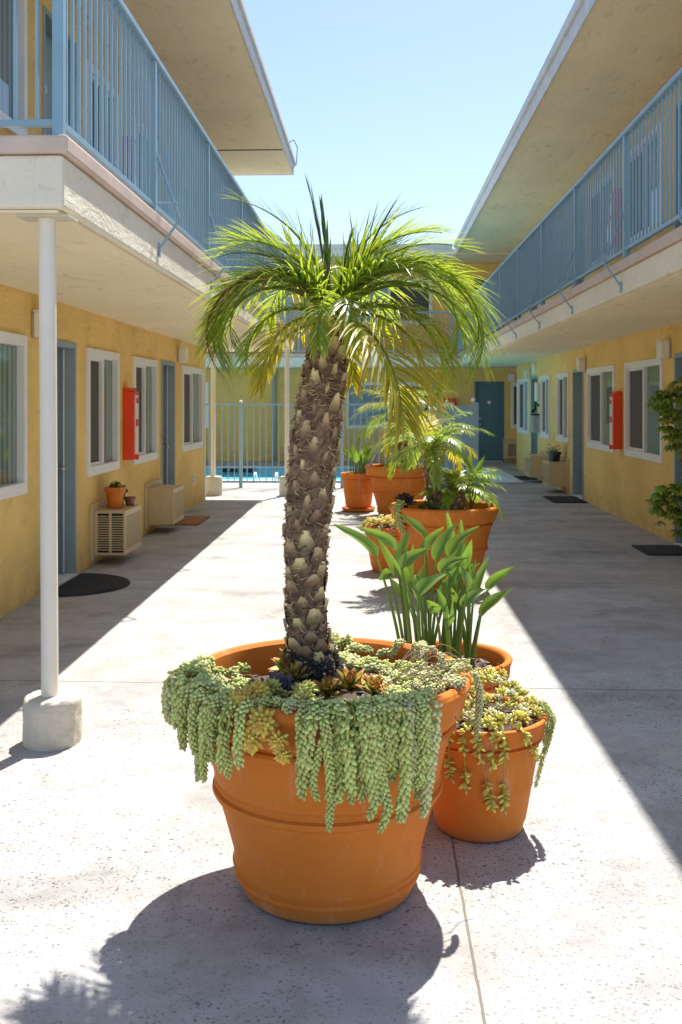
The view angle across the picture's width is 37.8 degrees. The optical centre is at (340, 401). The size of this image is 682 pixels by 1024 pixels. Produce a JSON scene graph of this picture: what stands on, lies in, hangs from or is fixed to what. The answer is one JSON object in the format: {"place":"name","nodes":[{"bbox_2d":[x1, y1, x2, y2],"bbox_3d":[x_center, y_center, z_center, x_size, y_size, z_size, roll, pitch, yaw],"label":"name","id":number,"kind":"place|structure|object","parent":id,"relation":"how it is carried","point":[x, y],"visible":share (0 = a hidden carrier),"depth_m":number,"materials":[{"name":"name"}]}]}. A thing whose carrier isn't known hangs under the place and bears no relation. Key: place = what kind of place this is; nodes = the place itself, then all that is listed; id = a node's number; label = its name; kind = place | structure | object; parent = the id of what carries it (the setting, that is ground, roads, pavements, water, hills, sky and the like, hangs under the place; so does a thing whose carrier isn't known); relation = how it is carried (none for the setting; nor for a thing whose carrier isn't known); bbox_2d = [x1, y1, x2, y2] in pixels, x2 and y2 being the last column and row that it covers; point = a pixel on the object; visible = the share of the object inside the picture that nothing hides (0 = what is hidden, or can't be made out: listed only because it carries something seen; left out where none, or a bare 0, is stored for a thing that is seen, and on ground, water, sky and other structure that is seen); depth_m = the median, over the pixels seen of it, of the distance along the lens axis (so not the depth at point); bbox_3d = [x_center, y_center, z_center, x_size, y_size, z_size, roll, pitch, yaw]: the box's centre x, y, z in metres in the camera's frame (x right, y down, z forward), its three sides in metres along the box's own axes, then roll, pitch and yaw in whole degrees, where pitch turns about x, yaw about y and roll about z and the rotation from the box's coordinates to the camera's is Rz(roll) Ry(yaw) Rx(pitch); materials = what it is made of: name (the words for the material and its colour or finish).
{"place":"outdoors","nodes":[
{"label":"outdoors","id":0,"kind":"place"},
{"bbox_2d":[0,461,681,1023],"bbox_3d":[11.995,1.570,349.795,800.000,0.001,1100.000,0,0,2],"label":"ground","id":1,"kind":"structure","parent":0,"point":[124,899],"depth_m":3.70,"materials":[{"name":"concrete"}]},
{"bbox_2d":[17,214,81,751],"bbox_3d":[-1.338,0.358,4.601,0.274,2.424,0.269,0,0,2],"label":"support post","id":2,"kind":"object","parent":1,"relation":"on","point":[52,714],"visible":1,"depth_m":4.56,"materials":[{"name":"beige paint"}]},
{"bbox_2d":[58,573,129,596],"bbox_3d":[-2.090,1.560,8.497,0.560,0.012,1.060,0,0,2],"label":"doormat","id":3,"kind":"object","parent":1,"relation":"on","point":[86,584],"visible":0.93,"depth_m":8.46,"materials":[{"name":"black rubber"}]},
{"bbox_2d":[0,0,297,617],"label":"apartment wing","id":4,"kind":"structure","parent":1,"relation":"on","point":[126,318],"depth_m":8.99,"materials":[{"name":"paint"}]},
{"bbox_2d":[0,331,26,499],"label":"window","id":5,"kind":"structure","parent":4,"relation":"in","point":[13,347],"depth_m":7.56,"materials":[{"name":"glass"}]},
{"bbox_2d":[0,0,26,134],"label":"window","id":6,"kind":"structure","parent":4,"relation":"in","point":[6,6],"depth_m":7.53,"materials":[{"name":"white plastic"}]},
{"bbox_2d":[31,310,38,337],"bbox_3d":[-2.385,-0.616,7.946,0.126,0.212,0.174,0,0,2],"label":"wall lamp","id":7,"kind":"object","parent":4,"relation":"attached to","point":[34,323],"visible":0.31,"depth_m":7.86,"materials":[{"name":"metal"}]},
{"bbox_2d":[42,4,76,134],"bbox_3d":[-2.502,-2.200,8.591,0.210,2.100,0.900,0,0,2],"label":"door","id":8,"kind":"structure","parent":4,"relation":"in","point":[46,14],"depth_m":8.69,"materials":[{"name":"blue paint"}]},
{"bbox_2d":[57,340,76,585],"bbox_3d":[-2.502,0.520,8.591,0.210,2.100,0.900,0,0,2],"label":"door","id":9,"kind":"structure","parent":4,"relation":"in","point":[66,351],"depth_m":8.99,"materials":[{"name":"blue paint"}]},
{"bbox_2d":[86,347,119,476],"bbox_3d":[-2.397,0.100,9.938,0.088,1.220,1.140,0,0,2],"label":"window","id":10,"kind":"structure","parent":4,"relation":"in","point":[102,366],"depth_m":9.92,"materials":[{"name":"white plastic"}]},
{"bbox_2d":[87,58,118,169],"bbox_3d":[-2.397,-2.620,9.938,0.088,1.220,1.140,0,0,2],"label":"window","id":11,"kind":"structure","parent":4,"relation":"in","point":[87,58],"depth_m":9.91,"materials":[{"name":"white plastic"}]},
{"bbox_2d":[89,499,140,560],"bbox_3d":[-2.217,1.250,9.862,0.328,0.540,0.800,0,0,2],"label":"wall air conditioner","id":12,"kind":"object","parent":4,"relation":"attached to","point":[114,531],"depth_m":9.56,"materials":[{"name":"beige paint"}]},
{"bbox_2d":[104,486,125,508],"bbox_3d":[-2.225,0.944,9.802,0.210,0.207,0.210,0,0,2],"label":"terracotta pot","id":13,"kind":"object","parent":12,"relation":"on","point":[114,496],"visible":0.99,"depth_m":9.73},
{"bbox_2d":[124,496,136,505],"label":"glazed pot","id":14,"kind":"object","parent":12,"relation":"on","point":[129,500],"visible":0.99,"depth_m":10.02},
{"bbox_2d":[123,136,135,185],"bbox_3d":[-2.274,-2.480,10.834,0.148,0.780,0.210,0,0,2],"label":"fire cabinet","id":15,"kind":"object","parent":4,"relation":"attached to","point":[131,158],"visible":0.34,"depth_m":10.73,"materials":[{"name":"metal"}]},
{"bbox_2d":[123,388,138,459],"bbox_3d":[-2.274,0.240,10.834,0.148,0.780,0.210,0,0,2],"label":"fire cabinet","id":16,"kind":"object","parent":4,"relation":"attached to","point":[130,423],"visible":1,"depth_m":10.73,"materials":[{"name":"metal"}]},
{"bbox_2d":[132,356,157,464],"bbox_3d":[-2.334,0.100,11.757,0.088,1.220,1.180,0,0,2],"label":"window","id":17,"kind":"structure","parent":4,"relation":"in","point":[144,370],"depth_m":12.01,"materials":[{"name":"white plastic"}]},
{"bbox_2d":[0,0,292,338],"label":"balcony railing","id":18,"kind":"object","parent":4,"relation":"on","point":[204,207],"visible":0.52,"depth_m":6.20,"materials":[{"name":"blue metal"}]},
{"bbox_2d":[135,115,157,201],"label":"window","id":19,"kind":"structure","parent":4,"relation":"in","point":[135,115],"depth_m":11.73,"materials":[{"name":"white plastic"}]},
{"bbox_2d":[145,479,183,529],"bbox_3d":[-2.139,1.240,12.130,0.328,0.540,0.800,0,0,2],"label":"wall air conditioner","id":20,"kind":"object","parent":4,"relation":"attached to","point":[164,504],"depth_m":11.80,"materials":[{"name":"beige paint"}]},
{"bbox_2d":[161,360,174,484],"bbox_3d":[-2.348,0.520,13.073,0.210,2.100,0.870,0,0,2],"label":"door","id":21,"kind":"structure","parent":4,"relation":"in","point":[167,367],"depth_m":13.44,"materials":[{"name":"blue paint"}]},
{"bbox_2d":[163,148,172,218],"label":"door","id":22,"kind":"structure","parent":4,"relation":"in","point":[163,148],"depth_m":13.45,"materials":[{"name":"blue paint"}]},
{"bbox_2d":[177,347,187,362],"bbox_3d":[-2.186,-0.646,13.743,0.126,0.212,0.174,0,0,2],"label":"wall lamp","id":23,"kind":"object","parent":4,"relation":"attached to","point":[182,354],"visible":1,"depth_m":13.66,"materials":[{"name":"metal"}]},
{"bbox_2d":[181,365,202,451],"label":"window","id":24,"kind":"structure","parent":4,"relation":"in","point":[191,386],"depth_m":14.77,"materials":[{"name":"white plastic"}]},
{"bbox_2d":[174,516,209,524],"bbox_3d":[-2.003,1.559,13.076,0.420,0.014,0.900,0,0,2],"label":"doormat","id":25,"kind":"object","parent":1,"relation":"on","point":[192,520],"visible":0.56,"depth_m":13.00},
{"bbox_2d":[206,350,222,495],"bbox_3d":[-2.128,0.358,16.683,0.288,2.424,0.286,0,0,2],"label":"support post","id":26,"kind":"object","parent":1,"relation":"on","point":[213,484],"visible":0.9,"depth_m":16.65,"materials":[{"name":"metal"}]},
{"bbox_2d":[279,350,293,495],"bbox_3d":[-0.891,0.358,16.643,0.288,2.424,0.290,0,0,2],"label":"support post","id":27,"kind":"object","parent":1,"relation":"on","point":[282,487],"visible":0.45,"depth_m":16.60,"materials":[{"name":"metal"}]},
{"bbox_2d":[206,400,448,487],"bbox_3d":[-1.728,0.770,18.170,7.364,1.600,0.064,0,0,2],"label":"pool fence","id":28,"kind":"object","parent":1,"relation":"on","point":[240,480],"visible":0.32,"depth_m":18.14,"materials":[{"name":"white metal"}]},
{"bbox_2d":[422,418,449,433],"bbox_3d":[1.718,0.440,18.000,0.520,0.280,0.016,0,0,2],"label":"pool sign","id":29,"kind":"object","parent":28,"relation":"attached to","point":[442,421],"visible":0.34,"depth_m":17.99,"materials":[{"name":"white"}]},
{"bbox_2d":[449,398,478,485],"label":"pool gate","id":30,"kind":"structure","parent":28,"relation":"attached to","point":[472,440],"depth_m":18.02,"materials":[{"name":"blue metal"}]},
{"bbox_2d":[186,637,471,923],"bbox_3d":[-0.043,1.221,3.253,0.936,0.692,0.936,0,0,2],"label":"terracotta pot","id":31,"kind":"object","parent":1,"relation":"on","point":[294,859],"visible":0.52,"depth_m":2.96,"materials":[{"name":"ceramic"}]},
{"bbox_2d":[161,654,288,783],"bbox_3d":[-0.358,0.985,3.082,0.361,0.300,0.622,0,0,-32],"label":"burro tail sedum","id":32,"kind":"object","parent":31,"relation":"in","point":[202,695],"visible":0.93,"depth_m":2.92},
{"bbox_2d":[227,678,292,765],"bbox_3d":[-0.235,0.909,2.822,0.135,0.205,0.224,0,0,-30],"label":"golden sedum","id":33,"kind":"object","parent":31,"relation":"in","point":[261,723],"visible":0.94,"depth_m":2.78,"materials":[{"name":"yellow plant"}]},
{"bbox_2d":[243,671,298,697],"bbox_3d":[-0.215,0.890,3.113,0.172,0.066,0.099,0,0,-33],"label":"echeveria","id":34,"kind":"object","parent":31,"relation":"in","point":[285,681],"visible":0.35,"depth_m":3.13,"materials":[{"name":"purple plant"}]},
{"bbox_2d":[262,677,318,701],"bbox_3d":[-0.134,0.883,3.030,0.218,0.078,0.153,0,0,45],"label":"echeveria","id":35,"kind":"object","parent":31,"relation":"in","point":[304,690],"visible":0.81,"depth_m":3.02,"materials":[{"name":"green plant"}]},
{"bbox_2d":[267,648,314,682],"bbox_3d":[-0.174,0.877,3.312,0.185,0.100,0.128,0,0,27],"label":"echeveria","id":36,"kind":"object","parent":31,"relation":"in","point":[282,664],"visible":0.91,"depth_m":3.31,"materials":[{"name":"green plant"}]},
{"bbox_2d":[181,172,508,693],"bbox_3d":[0.030,0.117,3.417,1.139,1.803,0.976,0,0,28],"label":"pygmy palm","id":37,"kind":"object","parent":31,"relation":"in","point":[325,381],"visible":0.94,"depth_m":3.29,"materials":[{"name":"plant"}]},
{"bbox_2d":[255,684,442,833],"bbox_3d":[0.030,1.018,2.874,0.546,0.368,0.337,0,0,-22],"label":"burro tail sedum","id":38,"kind":"object","parent":31,"relation":"in","point":[393,722],"visible":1,"depth_m":2.76,"materials":[{"name":"plant"}]},
{"bbox_2d":[312,666,391,699],"bbox_3d":[0.065,0.901,3.161,0.334,0.078,0.188,0,0,20],"label":"echeveria","id":39,"kind":"object","parent":31,"relation":"in","point":[349,681],"visible":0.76,"depth_m":3.17,"materials":[{"name":"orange plant"}]},
{"bbox_2d":[330,631,483,738],"bbox_3d":[0.169,0.958,3.376,0.418,0.231,0.790,0,0,-26],"label":"burro tail sedum","id":40,"kind":"object","parent":31,"relation":"in","point":[383,668],"visible":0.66,"depth_m":3.32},
{"bbox_2d":[377,644,495,719],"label":"dry stems","id":41,"kind":"object","parent":31,"relation":"in","point":[425,662],"visible":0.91,"depth_m":3.22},
{"bbox_2d":[206,468,503,479],"bbox_3d":[-1.715,2.270,21.471,10.100,1.400,3.900,0,0,2],"label":"pool basin","id":42,"kind":"object","parent":1,"relation":"in","point":[269,470],"visible":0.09,"depth_m":23.42,"materials":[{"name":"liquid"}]},
{"bbox_2d":[206,472,494,479],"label":"pool water","id":43,"kind":"structure","parent":42,"relation":"in","point":[231,476],"depth_m":22.51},
{"bbox_2d":[341,471,374,511],"bbox_3d":[0.250,1.293,14.300,0.512,0.546,0.512,0,0,2],"label":"terracotta pot","id":44,"kind":"object","parent":1,"relation":"on","point":[358,490],"visible":0.81,"depth_m":14.12,"materials":[{"name":"ceramic"}]},
{"bbox_2d":[341,442,372,473],"bbox_3d":[0.271,0.832,14.322,0.394,0.498,0.475,0,0,-22],"label":"bird of paradise","id":45,"kind":"object","parent":44,"relation":"on","point":[363,455],"visible":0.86,"depth_m":14.27,"materials":[{"name":"green plant"}]},
{"bbox_2d":[206,243,516,461],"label":"apartment wing","id":46,"kind":"structure","parent":1,"relation":"on","point":[497,399],"depth_m":26.17,"materials":[{"name":"paint"}]},
{"bbox_2d":[206,382,208,427],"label":"window","id":47,"kind":"structure","parent":46,"relation":"in","point":[207,383],"depth_m":26.31,"materials":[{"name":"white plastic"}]},
{"bbox_2d":[291,311,452,353],"bbox_3d":[-2.150,-1.714,24.828,9.852,1.035,0.060,0,0,2],"label":"balcony railing","id":48,"kind":"object","parent":46,"relation":"on","point":[299,350],"visible":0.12,"depth_m":24.69,"materials":[{"name":"blue metal"}]},
{"bbox_2d":[347,382,431,428],"bbox_3d":[1.273,0.100,26.188,2.250,1.220,0.088,0,0,2],"label":"window","id":49,"kind":"structure","parent":46,"relation":"in","point":[351,399],"depth_m":26.22,"materials":[{"name":"glass"}]},
{"bbox_2d":[347,279,431,324],"bbox_3d":[1.273,-2.620,26.188,2.250,1.220,0.088,0,0,2],"label":"window","id":50,"kind":"structure","parent":46,"relation":"in","point":[417,297],"depth_m":26.18,"materials":[{"name":"white plastic"}]},
{"bbox_2d":[443,398,455,409],"bbox_3d":[2.845,0.070,26.055,0.340,0.320,0.086,0,0,2],"label":"notice box","id":51,"kind":"object","parent":46,"relation":"attached to","point":[452,401],"visible":0.48,"depth_m":26.02,"materials":[{"name":"red paint"}]},
{"bbox_2d":[474,381,503,461],"bbox_3d":[3.888,0.520,26.122,0.780,2.100,0.140,0,0,2],"label":"door","id":52,"kind":"structure","parent":46,"relation":"in","point":[490,398],"depth_m":26.14,"materials":[{"name":"teal paint"}]},
{"bbox_2d":[474,278,503,341],"bbox_3d":[3.888,-2.200,26.122,0.780,2.100,0.140,0,0,2],"label":"door","id":53,"kind":"structure","parent":46,"relation":"in","point":[480,280],"depth_m":26.13,"materials":[{"name":"teal paint"}]},
{"bbox_2d":[503,439,516,458],"bbox_3d":[4.640,1.240,25.890,0.800,0.540,0.328,0,0,2],"label":"wall air conditioner","id":54,"kind":"object","parent":46,"relation":"attached to","point":[509,448],"depth_m":25.76,"materials":[{"name":"beige paint"}]},
{"bbox_2d":[508,374,514,381],"bbox_3d":[4.444,-0.626,25.999,0.174,0.212,0.126,0,0,2],"label":"wall lamp","id":55,"kind":"object","parent":46,"relation":"attached to","point":[511,377],"visible":1,"depth_m":25.94,"materials":[{"name":"glass"}]},
{"bbox_2d":[511,382,516,428],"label":"window","id":56,"kind":"structure","parent":46,"relation":"in","point":[513,384],"depth_m":26.06,"materials":[{"name":"white plastic"}]},
{"bbox_2d":[206,466,523,482],"bbox_3d":[-1.715,1.550,21.471,10.600,0.031,4.400,0,0,2],"label":"pool coping","id":57,"kind":"object","parent":1,"relation":"on","point":[508,478],"visible":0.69,"depth_m":21.27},
{"bbox_2d":[222,468,252,471],"bbox_3d":[-2.420,1.615,23.372,0.760,0.090,0.020,0,0,2],"label":"depth tile","id":58,"kind":"object","parent":57,"relation":"attached to","point":[232,470],"visible":0.61,"depth_m":23.37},
{"bbox_2d":[254,472,277,480],"bbox_3d":[-1.472,1.772,19.513,0.452,0.797,0.537,0,0,2],"label":"pool ladder","id":59,"kind":"object","parent":57,"relation":"attached to","point":[274,478],"visible":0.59,"depth_m":19.68,"materials":[{"name":"white metal"}]},
{"bbox_2d":[364,523,400,572],"bbox_3d":[0.447,1.358,9.240,0.480,0.416,0.480,0,0,2],"label":"terracotta pot","id":60,"kind":"object","parent":1,"relation":"on","point":[381,557],"visible":0.26,"depth_m":9.08,"materials":[{"name":"ceramic"}]},
{"bbox_2d":[360,514,394,547],"bbox_3d":[0.430,1.189,9.220,0.501,0.284,0.503,0,0,-19],"label":"golden sedum","id":61,"kind":"object","parent":60,"relation":"in","point":[385,520],"visible":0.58,"depth_m":9.10,"materials":[{"name":"yellow plant"}]},
{"bbox_2d":[365,463,425,516],"bbox_3d":[0.799,1.221,13.681,0.936,0.692,0.936,0,0,2],"label":"terracotta pot","id":62,"kind":"object","parent":1,"relation":"on","point":[385,491],"visible":0.62,"depth_m":13.36,"materials":[{"name":"ceramic"}]},
{"bbox_2d":[369,443,381,465],"bbox_3d":[0.477,0.730,13.617,0.234,0.376,0.032,0,0,-12],"label":"garden stake","id":63,"kind":"object","parent":62,"relation":"in","point":[375,455],"visible":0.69,"depth_m":13.60,"materials":[{"name":"metal"}]},
{"bbox_2d":[387,462,422,467],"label":"golden sedum","id":64,"kind":"object","parent":62,"relation":"in","point":[419,465],"visible":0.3,"depth_m":13.29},
{"bbox_2d":[347,369,464,465],"bbox_3d":[0.869,0.262,13.726,1.755,1.476,1.491,0,0,-34],"label":"pygmy palm","id":65,"kind":"object","parent":62,"relation":"on","point":[392,431],"visible":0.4,"depth_m":13.66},
{"bbox_2d":[389,499,498,590],"bbox_3d":[0.876,1.221,8.475,0.936,0.692,0.936,0,0,2],"label":"terracotta pot","id":66,"kind":"object","parent":1,"relation":"on","point":[482,515],"visible":0.49,"depth_m":8.17,"materials":[{"name":"ceramic"}]},
{"bbox_2d":[392,499,406,536],"bbox_3d":[0.481,0.966,8.251,0.115,0.312,0.102,0,0,-34],"label":"burro tail sedum","id":67,"kind":"object","parent":66,"relation":"in","point":[397,506],"visible":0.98,"depth_m":8.23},
{"bbox_2d":[394,492,416,507],"bbox_3d":[0.546,0.834,8.361,0.205,0.146,0.167,0,0,2],"label":"echeveria","id":68,"kind":"object","parent":66,"relation":"in","point":[407,498],"visible":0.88,"depth_m":8.34,"materials":[{"name":"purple plant"}]},
{"bbox_2d":[368,408,493,509],"bbox_3d":[0.767,0.526,8.379,0.978,0.948,1.044,0,0,36],"label":"pygmy palm","id":69,"kind":"object","parent":66,"relation":"on","point":[431,466],"visible":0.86,"depth_m":8.31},
{"bbox_2d":[417,501,449,508],"bbox_3d":[0.749,0.853,8.191,0.260,0.066,0.151,0,0,38],"label":"echeveria","id":70,"kind":"object","parent":66,"relation":"in","point":[423,505],"visible":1,"depth_m":8.19,"materials":[{"name":"green plant"}]},
{"bbox_2d":[407,467,506,520],"bbox_3d":[1.057,0.796,8.472,0.848,0.499,0.871,0,0,-41],"label":"pygmy palm","id":71,"kind":"object","parent":66,"relation":"in","point":[456,491],"visible":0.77,"depth_m":8.37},
{"bbox_2d":[466,446,495,509],"bbox_3d":[1.200,0.681,8.575,0.257,0.602,0.092,0,0,17],"label":"bird of paradise","id":72,"kind":"object","parent":66,"relation":"on","point":[478,468],"visible":0.56,"depth_m":8.59,"materials":[{"name":"green plant"}]},
{"bbox_2d":[412,640,512,693],"bbox_3d":[0.449,1.318,4.207,0.544,0.496,0.544,0,0,2],"label":"terracotta pot","id":73,"kind":"object","parent":1,"relation":"on","point":[493,656],"visible":0.11,"depth_m":4.29,"materials":[{"name":"ceramic"}]},
{"bbox_2d":[334,512,514,669],"bbox_3d":[0.366,0.818,4.216,0.574,0.670,0.569,0,0,-43],"label":"bird of paradise","id":74,"kind":"object","parent":73,"relation":"in","point":[454,566],"visible":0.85,"depth_m":4.18,"materials":[{"name":"green plant"}]},
{"bbox_2d":[462,655,499,670],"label":"bark mulch","id":75,"kind":"object","parent":73,"relation":"in","point":[483,662],"visible":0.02,"depth_m":4.26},
{"bbox_2d":[432,692,546,842],"bbox_3d":[0.512,1.355,3.685,0.494,0.421,0.494,0,0,2],"label":"terracotta pot","id":76,"kind":"object","parent":1,"relation":"on","point":[458,813],"visible":0.52,"depth_m":3.52,"materials":[{"name":"ceramic"}]},
{"bbox_2d":[443,666,545,814],"bbox_3d":[0.511,1.227,3.659,0.487,0.432,0.512,0,0,2],"label":"golden sedum","id":77,"kind":"object","parent":76,"relation":"in","point":[521,712],"visible":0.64,"depth_m":3.49,"materials":[{"name":"yellow plant"}]},
{"bbox_2d":[530,699,556,787],"bbox_3d":[0.743,1.268,3.660,0.099,0.321,0.130,0,0,2],"label":"burro tail sedum","id":78,"kind":"object","parent":76,"relation":"in","point":[549,730],"visible":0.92,"depth_m":3.65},
{"bbox_2d":[514,476,537,479],"bbox_3d":[3.722,1.559,20.410,0.480,0.014,0.850,0,0,2],"label":"doormat","id":79,"kind":"object","parent":1,"relation":"on","point":[523,478],"visible":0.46,"depth_m":20.10,"materials":[{"name":"black rubber"}]},
{"bbox_2d":[543,496,587,502],"bbox_3d":[3.567,1.559,15.887,0.520,0.014,1.000,0,0,2],"label":"doormat","id":80,"kind":"object","parent":1,"relation":"on","point":[564,499],"visible":1,"depth_m":15.79,"materials":[{"name":"black rubber"}]},
{"bbox_2d":[454,0,681,546],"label":"apartment wing","id":81,"kind":"structure","parent":1,"relation":"on","point":[609,69],"depth_m":12.66,"materials":[{"name":"paint"}]},
{"bbox_2d":[517,379,528,434],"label":"window","id":82,"kind":"structure","parent":81,"relation":"in","point":[522,384],"depth_m":22.19,"materials":[{"name":"glass"}]},
{"bbox_2d":[524,369,530,378],"bbox_3d":[3.976,-0.586,21.226,0.126,0.212,0.174,0,0,2],"label":"wall lamp","id":83,"kind":"object","parent":81,"relation":"attached to","point":[527,373],"visible":1,"depth_m":21.14,"materials":[{"name":"glass"}]},
{"bbox_2d":[531,376,537,478],"bbox_3d":[4.097,0.520,20.697,0.210,2.100,0.850,0,0,2],"label":"door","id":84,"kind":"structure","parent":81,"relation":"in","point":[534,379],"depth_m":21.07,"materials":[{"name":"teal paint"}]},
{"bbox_2d":[530,383,539,432],"bbox_3d":[3.904,0.120,19.978,0.186,1.000,0.240,0,0,2],"label":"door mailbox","id":85,"kind":"object","parent":81,"relation":"attached to","point":[535,423],"depth_m":19.94,"materials":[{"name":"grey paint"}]},
{"bbox_2d":[525,450,547,478],"bbox_3d":[3.814,1.240,19.481,0.328,0.540,0.800,0,0,2],"label":"wall air conditioner","id":86,"kind":"object","parent":81,"relation":"attached to","point":[533,465],"depth_m":19.16,"materials":[{"name":"beige paint"}]},
{"bbox_2d":[540,375,549,438],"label":"window","id":87,"kind":"structure","parent":81,"relation":"in","point":[544,380],"depth_m":19.32,"materials":[{"name":"white plastic"}]},
{"bbox_2d":[543,456,568,489],"bbox_3d":[3.742,1.240,17.382,0.328,0.540,0.800,0,0,2],"label":"wall air conditioner","id":88,"kind":"object","parent":81,"relation":"attached to","point":[555,474],"depth_m":17.06,"materials":[{"name":"beige paint"}]},
{"bbox_2d":[550,451,561,461],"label":"glazed pot","id":89,"kind":"object","parent":88,"relation":"on","point":[555,456],"visible":1,"depth_m":17.18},
{"bbox_2d":[556,372,568,442],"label":"window","id":90,"kind":"structure","parent":81,"relation":"in","point":[562,379],"depth_m":17.64,"materials":[{"name":"white plastic"}]},
{"bbox_2d":[562,217,562,285],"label":"window","id":91,"kind":"structure","parent":81,"relation":"in","point":[562,217],"depth_m":17.76,"materials":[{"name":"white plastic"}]},
{"bbox_2d":[457,67,681,358],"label":"balcony railing","id":92,"kind":"object","parent":81,"relation":"on","point":[525,275],"visible":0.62,"depth_m":9.08,"materials":[{"name":"blue metal"}]},
{"bbox_2d":[572,369,583,499],"bbox_3d":[3.943,0.520,16.224,0.210,2.100,0.860,0,0,2],"label":"door","id":93,"kind":"structure","parent":81,"relation":"in","point":[577,377],"depth_m":16.60,"materials":[{"name":"blue paint"}]},
{"bbox_2d":[572,199,583,287],"bbox_3d":[3.943,-2.200,16.224,0.210,2.100,0.860,0,0,2],"label":"door","id":94,"kind":"structure","parent":81,"relation":"in","point":[582,280],"depth_m":16.58,"materials":[{"name":"blue paint"}]},
{"bbox_2d":[577,358,585,371],"bbox_3d":[3.786,-0.576,15.680,0.126,0.212,0.174,0,0,2],"label":"wall lamp","id":95,"kind":"object","parent":81,"relation":"attached to","point":[581,364],"visible":1,"depth_m":15.60,"materials":[{"name":"glass"}]},
{"bbox_2d":[586,365,614,452],"bbox_3d":[3.829,0.100,14.602,0.088,1.220,1.750,0,0,2],"label":"window","id":96,"kind":"structure","parent":81,"relation":"in","point":[600,381],"depth_m":14.83,"materials":[{"name":"glass"}]},
{"bbox_2d":[590,170,610,268],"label":"window","id":97,"kind":"structure","parent":81,"relation":"in","point":[610,170],"depth_m":14.57,"materials":[{"name":"plastic"}]},
{"bbox_2d":[610,194,610,242],"bbox_3d":[3.696,-2.470,13.431,0.148,0.780,0.210,0,0,2],"label":"fire cabinet","id":98,"kind":"object","parent":81,"relation":"attached to","point":[610,218],"visible":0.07,"depth_m":13.46,"materials":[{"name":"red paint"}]},
{"bbox_2d":[609,391,621,448],"bbox_3d":[3.696,0.250,13.431,0.148,0.780,0.210,0,0,2],"label":"fire cabinet","id":99,"kind":"object","parent":81,"relation":"attached to","point":[615,419],"visible":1,"depth_m":13.33,"materials":[{"name":"metal"}]},
{"bbox_2d":[624,358,663,462],"bbox_3d":[3.749,0.100,12.279,0.088,1.220,1.700,0,0,2],"label":"window","id":100,"kind":"structure","parent":81,"relation":"in","point":[642,378],"depth_m":12.32,"materials":[{"name":"glass"}]},
{"bbox_2d":[631,121,660,242],"bbox_3d":[3.749,-2.620,12.279,0.088,1.220,1.700,0,0,2],"label":"window","id":101,"kind":"structure","parent":81,"relation":"in","point":[660,121],"depth_m":12.19,"materials":[{"name":"white plastic"}]},
{"bbox_2d":[656,340,670,358],"bbox_3d":[3.632,-0.586,11.202,0.126,0.212,0.174,0,0,2],"label":"wall lamp","id":102,"kind":"object","parent":81,"relation":"attached to","point":[663,349],"visible":1,"depth_m":11.12,"materials":[{"name":"glass"}]},
{"bbox_2d":[673,352,681,546],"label":"door","id":103,"kind":"structure","parent":81,"relation":"in","point":[677,356],"depth_m":10.95,"materials":[{"name":"grey paint"}]},
{"bbox_2d":[674,100,681,228],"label":"door","id":104,"kind":"structure","parent":81,"relation":"in","point":[676,225],"depth_m":10.95,"materials":[{"name":"blue paint"}]},
{"bbox_2d":[632,545,681,554],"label":"doormat","id":105,"kind":"object","parent":1,"relation":"on","point":[661,549],"visible":1,"depth_m":10.45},
{"bbox_2d":[642,377,681,539],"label":"umbrella plant","id":106,"kind":"object","parent":1,"relation":"on","point":[663,401],"visible":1,"depth_m":9.79,"materials":[{"name":"green plant"}]},
{"bbox_2d":[234,0,574,248],"label":"sky","id":107,"kind":"structure","parent":0,"point":[376,99],"materials":[{"name":"blue"}]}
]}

